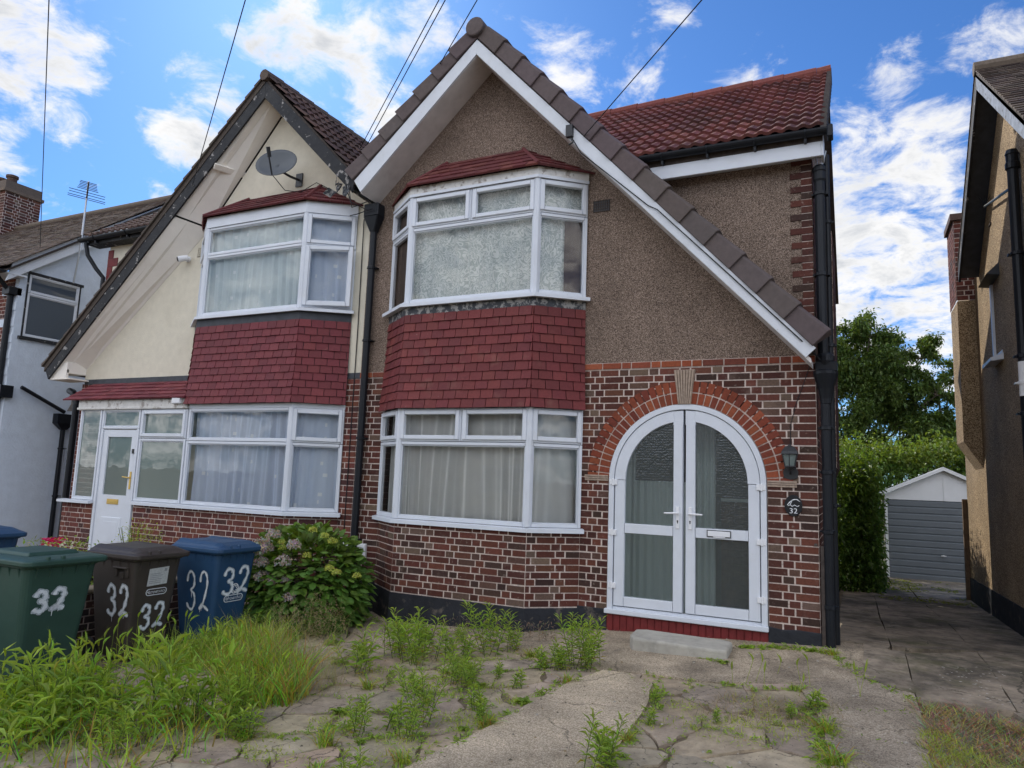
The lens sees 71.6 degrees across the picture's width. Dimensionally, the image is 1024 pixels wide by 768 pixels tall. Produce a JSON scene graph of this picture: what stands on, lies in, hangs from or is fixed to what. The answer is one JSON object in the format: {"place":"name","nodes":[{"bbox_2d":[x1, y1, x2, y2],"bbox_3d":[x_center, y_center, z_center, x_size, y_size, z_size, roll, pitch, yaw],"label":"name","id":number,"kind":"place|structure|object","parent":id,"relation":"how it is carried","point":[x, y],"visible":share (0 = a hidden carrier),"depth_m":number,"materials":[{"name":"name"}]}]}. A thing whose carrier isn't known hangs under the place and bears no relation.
{"place":"outdoors","nodes":[
{"label":"outdoors","id":0,"kind":"place"},
{"bbox_2d":[0,630,971,767],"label":"crazy paving","id":1,"kind":"structure","parent":0,"point":[688,753],"depth_m":4.86,"materials":[{"name":"stone"}]},
{"bbox_2d":[0,677,40,745],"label":"weed plant","id":2,"kind":"object","parent":1,"relation":"on","point":[3,713],"visible":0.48,"depth_m":4.90,"materials":[{"name":"green plant"}]},
{"bbox_2d":[1,663,71,721],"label":"weed plant","id":3,"kind":"object","parent":1,"relation":"on","point":[23,687],"visible":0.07,"depth_m":5.17,"materials":[{"name":"green plant"}]},
{"bbox_2d":[2,671,80,747],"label":"weed plant","id":4,"kind":"object","parent":1,"relation":"on","point":[58,684],"visible":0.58,"depth_m":4.76,"materials":[{"name":"green plant"}]},
{"bbox_2d":[0,680,90,761],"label":"weed plant","id":5,"kind":"object","parent":1,"relation":"on","point":[18,722],"visible":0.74,"depth_m":4.67,"materials":[{"name":"green plant"}]},
{"bbox_2d":[0,642,91,706],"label":"weed plant","id":6,"kind":"object","parent":1,"relation":"on","point":[19,649],"visible":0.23,"depth_m":5.37,"materials":[{"name":"green plant"}]},
{"bbox_2d":[5,644,123,731],"bbox_3d":[-3.247,2.177,5.149,0.601,0.628,0.648,1,-8,11],"label":"weed plant","id":7,"kind":"object","parent":1,"relation":"on","point":[51,672],"visible":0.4,"depth_m":5.04,"materials":[{"name":"green plant"}]},
{"bbox_2d":[28,636,105,692],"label":"weed plant","id":8,"kind":"object","parent":1,"relation":"on","point":[83,659],"visible":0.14,"depth_m":5.68,"materials":[{"name":"green plant"}]},
{"bbox_2d":[17,655,118,715],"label":"weed plant","id":9,"kind":"object","parent":1,"relation":"on","point":[60,666],"visible":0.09,"depth_m":5.42,"materials":[{"name":"green plant"}]},
{"bbox_2d":[29,688,146,750],"bbox_3d":[-2.853,2.251,4.812,0.702,0.348,0.402,6,-8,-25],"label":"weed plant","id":10,"kind":"object","parent":1,"relation":"on","point":[101,713],"visible":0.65,"depth_m":4.80,"materials":[{"name":"green plant"}]},
{"bbox_2d":[31,672,151,737],"bbox_3d":[-2.978,2.259,5.029,0.780,0.392,0.446,7,-9,-33],"label":"weed plant","id":11,"kind":"object","parent":1,"relation":"on","point":[116,691],"visible":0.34,"depth_m":5.04,"materials":[{"name":"green plant"}]},
{"bbox_2d":[53,645,144,717],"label":"weed plant","id":12,"kind":"object","parent":1,"relation":"on","point":[100,674],"visible":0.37,"depth_m":5.25,"materials":[{"name":"green plant"}]},
{"bbox_2d":[92,702,139,758],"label":"weed plant","id":13,"kind":"object","parent":1,"relation":"on","point":[117,731],"visible":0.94,"depth_m":4.53,"materials":[{"name":"green plant"}]},
{"bbox_2d":[118,665,235,750],"bbox_3d":[-2.361,2.208,4.919,0.491,0.451,0.857,-2,-9,29],"label":"weed plant","id":14,"kind":"object","parent":1,"relation":"on","point":[187,708],"visible":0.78,"depth_m":4.94,"materials":[{"name":"green plant"}]},
{"bbox_2d":[116,626,248,727],"bbox_3d":[-2.409,2.124,5.180,0.710,0.713,0.766,-4,-10,39],"label":"weed plant","id":15,"kind":"object","parent":1,"relation":"on","point":[163,669],"visible":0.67,"depth_m":5.08,"materials":[{"name":"green plant"}]},
{"bbox_2d":[169,634,218,666],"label":"weed plant","id":16,"kind":"object","parent":1,"relation":"on","point":[198,641],"visible":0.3,"depth_m":6.64,"materials":[{"name":"green plant"}]},
{"bbox_2d":[202,678,256,739],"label":"weed plant","id":17,"kind":"object","parent":1,"relation":"on","point":[229,709],"visible":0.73,"depth_m":4.90,"materials":[{"name":"green plant"}]},
{"bbox_2d":[214,662,258,725],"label":"weed plant","id":18,"kind":"object","parent":1,"relation":"on","point":[238,683],"visible":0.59,"depth_m":5.07,"materials":[{"name":"green plant"}]},
{"bbox_2d":[227,701,265,742],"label":"weed plant","id":19,"kind":"object","parent":1,"relation":"on","point":[243,718],"visible":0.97,"depth_m":4.76,"materials":[{"name":"green plant"}]},
{"bbox_2d":[301,723,355,748],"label":"grass tuft","id":20,"kind":"object","parent":1,"relation":"on","point":[322,739],"visible":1,"depth_m":4.61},
{"bbox_2d":[329,744,370,767],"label":"weed plant","id":21,"kind":"object","parent":1,"relation":"on","point":[344,762],"visible":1,"depth_m":3.91,"materials":[{"name":"green plant"}]},
{"bbox_2d":[327,622,384,677],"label":"weed plant","id":22,"kind":"object","parent":1,"relation":"on","point":[362,649],"visible":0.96,"depth_m":6.24,"materials":[{"name":"green plant"}]},
{"bbox_2d":[345,693,372,737],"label":"weed plant","id":23,"kind":"object","parent":1,"relation":"on","point":[360,711],"visible":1,"depth_m":4.77,"materials":[{"name":"green plant"}]},
{"bbox_2d":[381,695,409,730],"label":"weed plant","id":24,"kind":"object","parent":1,"relation":"on","point":[391,715],"visible":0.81,"depth_m":4.87,"materials":[{"name":"green plant"}]},
{"bbox_2d":[377,607,417,657],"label":"weed plant","id":25,"kind":"object","parent":1,"relation":"on","point":[389,625],"visible":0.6,"depth_m":6.85,"materials":[{"name":"green plant"}]},
{"bbox_2d":[378,744,421,764],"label":"grass tuft","id":26,"kind":"object","parent":1,"relation":"on","point":[402,758],"visible":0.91,"depth_m":4.29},
{"bbox_2d":[392,699,424,741],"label":"weed plant","id":27,"kind":"object","parent":1,"relation":"on","point":[414,710],"visible":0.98,"depth_m":4.66,"materials":[{"name":"green plant"}]},
{"bbox_2d":[403,636,428,667],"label":"weed plant","id":28,"kind":"object","parent":1,"relation":"on","point":[414,648],"visible":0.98,"depth_m":6.43,"materials":[{"name":"green plant"}]},
{"bbox_2d":[390,606,445,662],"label":"weed plant","id":29,"kind":"object","parent":1,"relation":"on","point":[420,634],"visible":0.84,"depth_m":6.65,"materials":[{"name":"green plant"}]},
{"bbox_2d":[391,662,449,727],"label":"weed plant","id":30,"kind":"object","parent":1,"relation":"on","point":[424,702],"visible":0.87,"depth_m":4.92,"materials":[{"name":"green plant"}]},
{"bbox_2d":[0,609,867,751],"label":"barley grass","id":31,"kind":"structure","parent":1,"relation":"on","point":[149,658],"depth_m":5.17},
{"bbox_2d":[429,618,467,660],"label":"weed plant","id":32,"kind":"object","parent":1,"relation":"on","point":[446,639],"visible":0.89,"depth_m":6.63,"materials":[{"name":"green plant"}]},
{"bbox_2d":[435,644,473,684],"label":"weed plant","id":33,"kind":"object","parent":1,"relation":"on","point":[453,661],"visible":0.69,"depth_m":5.87,"materials":[{"name":"green plant"}]},
{"bbox_2d":[446,654,488,692],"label":"weed plant","id":34,"kind":"object","parent":1,"relation":"on","point":[462,663],"visible":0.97,"depth_m":5.69,"materials":[{"name":"green plant"}]},
{"bbox_2d":[464,682,486,709],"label":"weed plant","id":35,"kind":"object","parent":1,"relation":"on","point":[474,692],"visible":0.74,"depth_m":5.23,"materials":[{"name":"green plant"}]},
{"bbox_2d":[468,710,506,727],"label":"grass tuft","id":36,"kind":"object","parent":1,"relation":"on","point":[485,719],"visible":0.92,"depth_m":4.89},
{"bbox_2d":[460,599,518,657],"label":"weed plant","id":37,"kind":"object","parent":1,"relation":"on","point":[489,636],"visible":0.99,"depth_m":6.76,"materials":[{"name":"green plant"}]},
{"bbox_2d":[28,626,1023,767],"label":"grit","id":38,"kind":"object","parent":1,"relation":"on","point":[739,762],"visible":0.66,"depth_m":5.14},
{"bbox_2d":[533,644,550,669],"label":"weed plant","id":39,"kind":"object","parent":1,"relation":"on","point":[539,662],"visible":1,"depth_m":6.23,"materials":[{"name":"green plant"}]},
{"bbox_2d":[547,636,574,669],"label":"weed plant","id":40,"kind":"object","parent":1,"relation":"on","point":[558,650],"visible":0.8,"depth_m":6.23,"materials":[{"name":"green plant"}]},
{"bbox_2d":[549,645,574,671],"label":"weed plant","id":41,"kind":"object","parent":1,"relation":"on","point":[559,659],"visible":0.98,"depth_m":6.15,"materials":[{"name":"green plant"}]},
{"bbox_2d":[554,612,606,669],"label":"weed plant","id":42,"kind":"object","parent":1,"relation":"on","point":[580,634],"visible":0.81,"depth_m":6.25,"materials":[{"name":"green plant"}]},
{"bbox_2d":[138,655,1023,767],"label":"grass patches","id":43,"kind":"object","parent":1,"relation":"on","point":[958,753],"depth_m":4.66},
{"bbox_2d":[571,620,606,671],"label":"weed plant","id":44,"kind":"object","parent":1,"relation":"on","point":[591,661],"visible":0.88,"depth_m":6.20,"materials":[{"name":"green plant"}]},
{"bbox_2d":[592,721,622,767],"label":"weed plant","id":45,"kind":"object","parent":1,"relation":"on","point":[612,734],"visible":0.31,"depth_m":4.22,"materials":[{"name":"green plant"}]},
{"bbox_2d":[802,688,826,712],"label":"weed plant","id":46,"kind":"object","parent":1,"relation":"on","point":[815,696],"visible":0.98,"depth_m":4.99,"materials":[{"name":"green plant"}]},
{"bbox_2d":[799,712,858,733],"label":"grass tuft","id":47,"kind":"object","parent":1,"relation":"on","point":[827,725],"visible":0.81,"depth_m":4.61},
{"bbox_2d":[800,738,871,767],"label":"grass tuft","id":48,"kind":"object","parent":1,"relation":"on","point":[833,760],"visible":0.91,"depth_m":4.14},
{"bbox_2d":[797,679,930,767],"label":"concrete strip","id":49,"kind":"object","parent":1,"relation":"on","point":[873,719],"visible":0.81,"depth_m":4.76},
{"bbox_2d":[0,565,1023,767],"bbox_3d":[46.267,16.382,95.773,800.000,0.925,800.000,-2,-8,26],"label":"ground","id":50,"kind":"structure","parent":0,"point":[662,765],"depth_m":4.89,"materials":[{"name":"green plant"}]},
{"bbox_2d":[0,525,26,547],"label":"wheelie bin","id":51,"kind":"object","parent":50,"relation":"on","point":[9,536],"visible":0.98,"depth_m":7.83,"materials":[{"name":"blue plastic"}]},
{"bbox_2d":[0,545,107,682],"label":"wheelie bin","id":52,"kind":"object","parent":50,"relation":"on","point":[44,589],"visible":0.89,"depth_m":6.17,"materials":[{"name":"green plastic"}]},
{"bbox_2d":[0,174,170,546],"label":"rendered house","id":53,"kind":"structure","parent":50,"relation":"on","point":[44,300],"depth_m":13.48,"materials":[{"name":"paint"}]},
{"bbox_2d":[40,0,49,244],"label":"overhead cable","id":54,"kind":"object","parent":53,"relation":"attached to","point":[44,111],"visible":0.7,"depth_m":9.10,"materials":[{"name":"black plastic"}]},
{"bbox_2d":[17,271,83,344],"bbox_3d":[-8.837,-1.405,13.634,0.115,1.285,1.100,-2,-8,26],"label":"window","id":55,"kind":"structure","parent":53,"relation":"in","point":[51,306],"depth_m":13.59,"materials":[{"name":"white plastic"}]},
{"bbox_2d":[68,180,104,282],"bbox_3d":[-8.254,-3.034,13.679,0.648,2.054,1.025,7,-9,-32],"label":"tv aerial","id":56,"kind":"object","parent":53,"relation":"attached to","point":[85,207],"visible":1,"depth_m":13.93,"materials":[{"name":"silver metal"}]},
{"bbox_2d":[74,576,178,650],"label":"garden wall","id":57,"kind":"structure","parent":50,"relation":"on","point":[87,621],"depth_m":7.53,"materials":[{"name":"brick"}]},
{"bbox_2d":[17,535,98,584],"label":"flowering plant","id":58,"kind":"object","parent":57,"relation":"on","point":[78,543],"visible":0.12,"depth_m":7.85,"materials":[{"name":"green plant"}]},
{"bbox_2d":[80,541,189,658],"bbox_3d":[-3.825,2.174,7.166,0.826,1.096,0.644,-2,-8,26],"label":"wheelie bin","id":59,"kind":"object","parent":50,"relation":"on","point":[133,579],"visible":0.89,"depth_m":6.97,"materials":[{"name":"brown plastic"}]},
{"bbox_2d":[111,517,163,542],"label":"shrub","id":60,"kind":"object","parent":50,"relation":"on","point":[131,540],"visible":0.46,"depth_m":9.82,"materials":[{"name":"green plant"}]},
{"bbox_2d":[0,609,343,767],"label":"long grass","id":61,"kind":"structure","parent":50,"relation":"on","point":[286,688],"depth_m":5.53,"materials":[{"name":"plant"}]},
{"bbox_2d":[41,69,374,606],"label":"semi detached house","id":62,"kind":"structure","parent":50,"relation":"on","point":[153,353],"depth_m":10.53,"materials":[{"name":"paint"}]},
{"bbox_2d":[56,410,103,503],"bbox_3d":[-6.773,1.113,11.180,0.770,1.479,0.142,-2,-8,26],"label":"porch window","id":63,"kind":"structure","parent":62,"relation":"in","point":[90,428],"depth_m":11.16,"materials":[{"name":"white plastic"}]},
{"bbox_2d":[91,430,136,546],"bbox_3d":[-6.031,1.626,10.767,0.770,1.870,0.107,-2,-8,26],"label":"front door","id":64,"kind":"structure","parent":62,"relation":"in","point":[118,450],"depth_m":10.80,"materials":[{"name":"white plastic"}]},
{"bbox_2d":[133,409,188,503],"bbox_3d":[-5.149,1.046,10.431,0.990,1.365,0.087,-2,-8,26],"label":"porch window","id":65,"kind":"structure","parent":62,"relation":"in","point":[160,458],"depth_m":10.42,"materials":[{"name":"white plastic"}]},
{"bbox_2d":[192,0,245,185],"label":"overhead cable","id":66,"kind":"object","parent":62,"relation":"attached to","point":[220,86],"visible":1,"depth_m":8.44,"materials":[{"name":"black plastic"}]},
{"bbox_2d":[129,407,344,516],"bbox_3d":[-3.972,1.040,9.850,3.612,1.419,0.455,0,-8,19],"label":"bay window","id":67,"kind":"structure","parent":62,"relation":"in","point":[291,441],"depth_m":9.48,"materials":[{"name":"white plastic"}]},
{"bbox_2d":[206,219,303,312],"bbox_3d":[-3.884,-1.657,10.375,2.369,1.270,0.293,-3,-9,34],"label":"voile curtain","id":68,"kind":"object","parent":62,"relation":"hanging from","point":[270,279],"visible":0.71,"depth_m":10.24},
{"bbox_2d":[190,412,340,507],"bbox_3d":[-3.498,1.022,9.806,2.433,1.300,0.317,0,-8,18],"label":"voile curtain","id":69,"kind":"object","parent":62,"relation":"hanging from","point":[252,475],"visible":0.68,"depth_m":9.72,"materials":[{"name":"fabric"}]},
{"bbox_2d":[190,212,357,326],"bbox_3d":[-3.610,-1.627,10.286,3.151,1.394,0.516,-2,-8,26],"label":"bay window","id":70,"kind":"structure","parent":62,"relation":"in","point":[307,245],"depth_m":9.82,"materials":[{"name":"white plastic"}]},
{"bbox_2d":[255,147,302,186],"bbox_3d":[-3.264,-3.135,10.175,0.695,0.492,0.469,9,-10,-40],"label":"satellite dish","id":71,"kind":"object","parent":62,"relation":"attached to","point":[273,162],"visible":1,"depth_m":10.16,"materials":[{"name":"grey metal"}]},
{"bbox_2d":[308,219,351,307],"bbox_3d":[-2.525,-1.673,9.877,0.645,1.270,0.037,3,-8,-7],"label":"voile curtain","id":72,"kind":"object","parent":62,"relation":"hanging from","point":[328,274],"visible":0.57,"depth_m":9.87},
{"bbox_2d":[343,184,371,529],"bbox_3d":[-2.204,-0.279,9.392,0.369,4.802,0.454,6,-8,-25],"label":"drainpipe","id":73,"kind":"object","parent":62,"relation":"attached to","point":[357,338],"visible":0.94,"depth_m":9.54,"materials":[{"name":"black plastic"}]},
{"bbox_2d":[165,536,263,642],"bbox_3d":[-3.270,2.249,7.760,0.826,1.104,0.644,-2,-8,26],"label":"wheelie bin","id":74,"kind":"object","parent":50,"relation":"on","point":[213,573],"visible":0.91,"depth_m":7.56,"materials":[{"name":"blue plastic"}]},
{"bbox_2d":[242,520,378,642],"bbox_3d":[-2.311,2.305,8.292,2.088,1.431,1.517,-2,-8,26],"label":"hydrangea bush","id":75,"kind":"object","parent":50,"relation":"on","point":[274,561],"visible":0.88,"depth_m":7.88,"materials":[{"name":"green plant"}]},
{"bbox_2d":[3,579,973,767],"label":"ground cover","id":76,"kind":"object","parent":50,"relation":"on","point":[661,707],"visible":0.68,"depth_m":5.07,"materials":[{"name":"green plant"}]},
{"bbox_2d":[344,17,840,647],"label":"semi detached house","id":77,"kind":"structure","parent":50,"relation":"on","point":[662,359],"depth_m":7.95,"materials":[{"name":"brick"}]},
{"bbox_2d":[395,210,407,306],"bbox_3d":[-1.410,-1.636,9.319,0.024,1.330,0.489,6,-8,-27],"label":"drape","id":78,"kind":"object","parent":77,"relation":"hanging from","point":[401,279],"visible":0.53,"depth_m":9.38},
{"bbox_2d":[372,407,583,533],"bbox_3d":[-0.546,0.987,8.404,2.873,1.374,0.482,-2,-8,26],"label":"bay window","id":79,"kind":"structure","parent":77,"relation":"in","point":[529,440],"depth_m":8.07,"materials":[{"name":"white plastic"}]},
{"bbox_2d":[387,414,575,522],"bbox_3d":[-0.502,0.975,8.508,2.574,1.270,0.406,-2,-8,26],"label":"net curtain","id":80,"kind":"object","parent":77,"relation":"hanging from","point":[475,482],"visible":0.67,"depth_m":8.23,"materials":[{"name":"fabric"}]},
{"bbox_2d":[382,177,589,317],"bbox_3d":[-0.454,-1.650,8.741,2.909,1.434,0.512,-2,-8,26],"label":"bay window","id":81,"kind":"structure","parent":77,"relation":"in","point":[537,210],"depth_m":8.43,"materials":[{"name":"white plastic"}]},
{"bbox_2d":[413,186,581,299],"bbox_3d":[-0.409,-1.663,8.840,2.595,1.330,0.399,-2,-8,26],"label":"lace curtain","id":82,"kind":"object","parent":77,"relation":"hanging from","point":[491,258],"visible":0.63,"depth_m":8.59,"materials":[{"name":"fabric"}]},
{"bbox_2d":[563,221,581,292],"bbox_3d":[0.721,-1.530,8.348,0.224,1.020,0.022,4,-8,-13],"label":"drape","id":83,"kind":"object","parent":77,"relation":"hanging from","point":[572,254],"visible":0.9,"depth_m":8.34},
{"bbox_2d":[583,0,701,136],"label":"overhead cable","id":84,"kind":"object","parent":77,"relation":"attached to","point":[645,65],"visible":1,"depth_m":6.88,"materials":[{"name":"black plastic"}]},
{"bbox_2d":[607,411,684,612],"bbox_3d":[1.429,1.333,7.621,0.803,2.099,0.120,-2,-8,26],"label":"door leaf","id":85,"kind":"structure","parent":77,"relation":"in","point":[675,417],"depth_m":7.59,"materials":[{"name":"white plastic"}]},
{"bbox_2d":[571,137,819,359],"bbox_3d":[1.794,-1.544,7.402,2.571,2.648,0.235,-1,-8,20],"label":"fascia cable","id":86,"kind":"object","parent":77,"relation":"attached to","point":[698,247],"visible":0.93,"depth_m":7.30,"materials":[{"name":"black plastic"}]},
{"bbox_2d":[685,411,766,621],"bbox_3d":[2.174,1.313,7.261,0.803,2.099,0.120,-2,-8,26],"label":"door leaf","id":87,"kind":"structure","parent":77,"relation":"in","point":[753,535],"depth_m":7.26,"materials":[{"name":"white plastic"}]},
{"bbox_2d":[781,444,798,479],"bbox_3d":[2.731,0.766,6.982,0.153,0.348,0.182,-2,-8,26],"label":"wall lantern","id":88,"kind":"object","parent":77,"relation":"attached to","point":[789,452],"depth_m":6.96,"materials":[{"name":"black metal"}]},
{"bbox_2d":[784,495,801,515],"bbox_3d":[2.768,1.196,6.987,0.166,0.209,0.014,-2,-8,26],"label":"house number plaque","id":89,"kind":"object","parent":77,"relation":"attached to","point":[793,505],"visible":1,"depth_m":6.98,"materials":[{"name":"black"}]},
{"bbox_2d":[345,611,864,685],"bbox_3d":[0.317,2.633,7.322,5.976,0.346,1.861,-2,-8,26],"label":"concrete apron","id":90,"kind":"object","parent":50,"relation":"on","point":[677,667],"visible":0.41,"depth_m":6.36,"materials":[{"name":"concrete"}]},
{"bbox_2d":[373,613,555,640],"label":"withered weeds","id":91,"kind":"object","parent":90,"relation":"on","point":[468,631],"visible":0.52,"depth_m":7.40,"materials":[{"name":"green plant"}]},
{"bbox_2d":[504,621,523,651],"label":"weed plant","id":92,"kind":"object","parent":90,"relation":"on","point":[517,642],"visible":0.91,"depth_m":6.88,"materials":[{"name":"green plant"}]},
{"bbox_2d":[630,629,732,658],"bbox_3d":[1.588,2.533,6.756,0.958,0.215,0.500,-2,-8,26],"label":"concrete step","id":93,"kind":"object","parent":90,"relation":"on","point":[666,643],"visible":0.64,"depth_m":6.64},
{"bbox_2d":[814,543,825,646],"bbox_3d":[2.948,2.067,6.794,0.090,1.087,0.080,-2,-8,26],"label":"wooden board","id":94,"kind":"object","parent":90,"relation":"on","point":[823,597],"visible":0.76,"depth_m":6.75,"materials":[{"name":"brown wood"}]},
{"bbox_2d":[837,430,891,592],"bbox_3d":[6.700,2.872,14.507,1.784,3.731,5.985,-2,-8,26],"label":"hedge","id":95,"kind":"object","parent":50,"relation":"on","point":[862,547],"visible":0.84,"depth_m":12.43,"materials":[{"name":"green plant"}]},
{"bbox_2d":[836,307,956,483],"bbox_3d":[13.063,1.555,26.241,6.541,9.338,4.889,-6,-11,46],"label":"tree","id":96,"kind":"object","parent":50,"relation":"on","point":[879,379],"visible":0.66,"depth_m":25.68,"materials":[{"name":"green plant"}]},
{"bbox_2d":[839,421,965,525],"bbox_3d":[10.310,2.458,17.758,5.808,3.083,3.066,-2,-8,26],"label":"ivy hedge","id":97,"kind":"object","parent":50,"relation":"on","point":[922,458],"visible":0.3,"depth_m":17.12,"materials":[{"name":"green plant"}]},
{"bbox_2d":[879,467,966,582],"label":"garage","id":98,"kind":"structure","parent":50,"relation":"on","point":[925,538],"depth_m":15.87,"materials":[{"name":"grey metal"}]},
{"bbox_2d":[888,499,964,582],"bbox_3d":[9.573,3.486,15.657,2.240,1.770,0.099,-2,-8,26],"label":"garage door","id":99,"kind":"structure","parent":98,"relation":"in","point":[926,542],"depth_m":15.85,"materials":[{"name":"grey metal"}]},
{"bbox_2d":[917,354,960,472],"bbox_3d":[15.899,2.552,26.212,2.481,7.550,2.868,5,-8,-21],"label":"tree","id":100,"kind":"object","parent":50,"relation":"on","point":[948,363],"visible":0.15,"depth_m":26.67,"materials":[{"name":"green plant"}]},
{"bbox_2d":[962,499,970,599],"bbox_3d":[7.623,2.833,11.849,0.130,1.800,0.110,-2,-8,26],"label":"wooden post","id":101,"kind":"object","parent":50,"relation":"on","point":[966,544],"visible":0.46,"depth_m":11.84,"materials":[{"name":"brown wood"}]},
{"bbox_2d":[944,53,1023,636],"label":"pebbledashed house","id":102,"kind":"structure","parent":50,"relation":"on","point":[984,232],"depth_m":9.09,"materials":[{"name":"beige concrete"}]},
{"bbox_2d":[978,262,1003,368],"bbox_3d":[6.168,-0.844,9.189,0.141,1.240,0.900,-2,-8,26],"label":"window","id":103,"kind":"structure","parent":102,"relation":"in","point":[991,276],"depth_m":9.16,"materials":[{"name":"white plastic"}]},
{"bbox_2d":[0,0,1023,487],"label":"sky","id":104,"kind":"structure","parent":0,"point":[133,86],"materials":[{"name":"blue"}]},
{"bbox_2d":[405,670,651,767],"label":"concrete path","id":105,"kind":"structure","parent":0,"point":[600,691],"depth_m":4.76,"materials":[{"name":"concrete"}]},
{"bbox_2d":[576,708,630,767],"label":"weed plant","id":106,"kind":"object","parent":105,"relation":"on","point":[599,740],"visible":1,"depth_m":4.12,"materials":[{"name":"green plant"}]},
{"bbox_2d":[839,577,1023,723],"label":"driveway","id":107,"kind":"structure","parent":0,"point":[962,642],"depth_m":7.05,"materials":[{"name":"concrete"}]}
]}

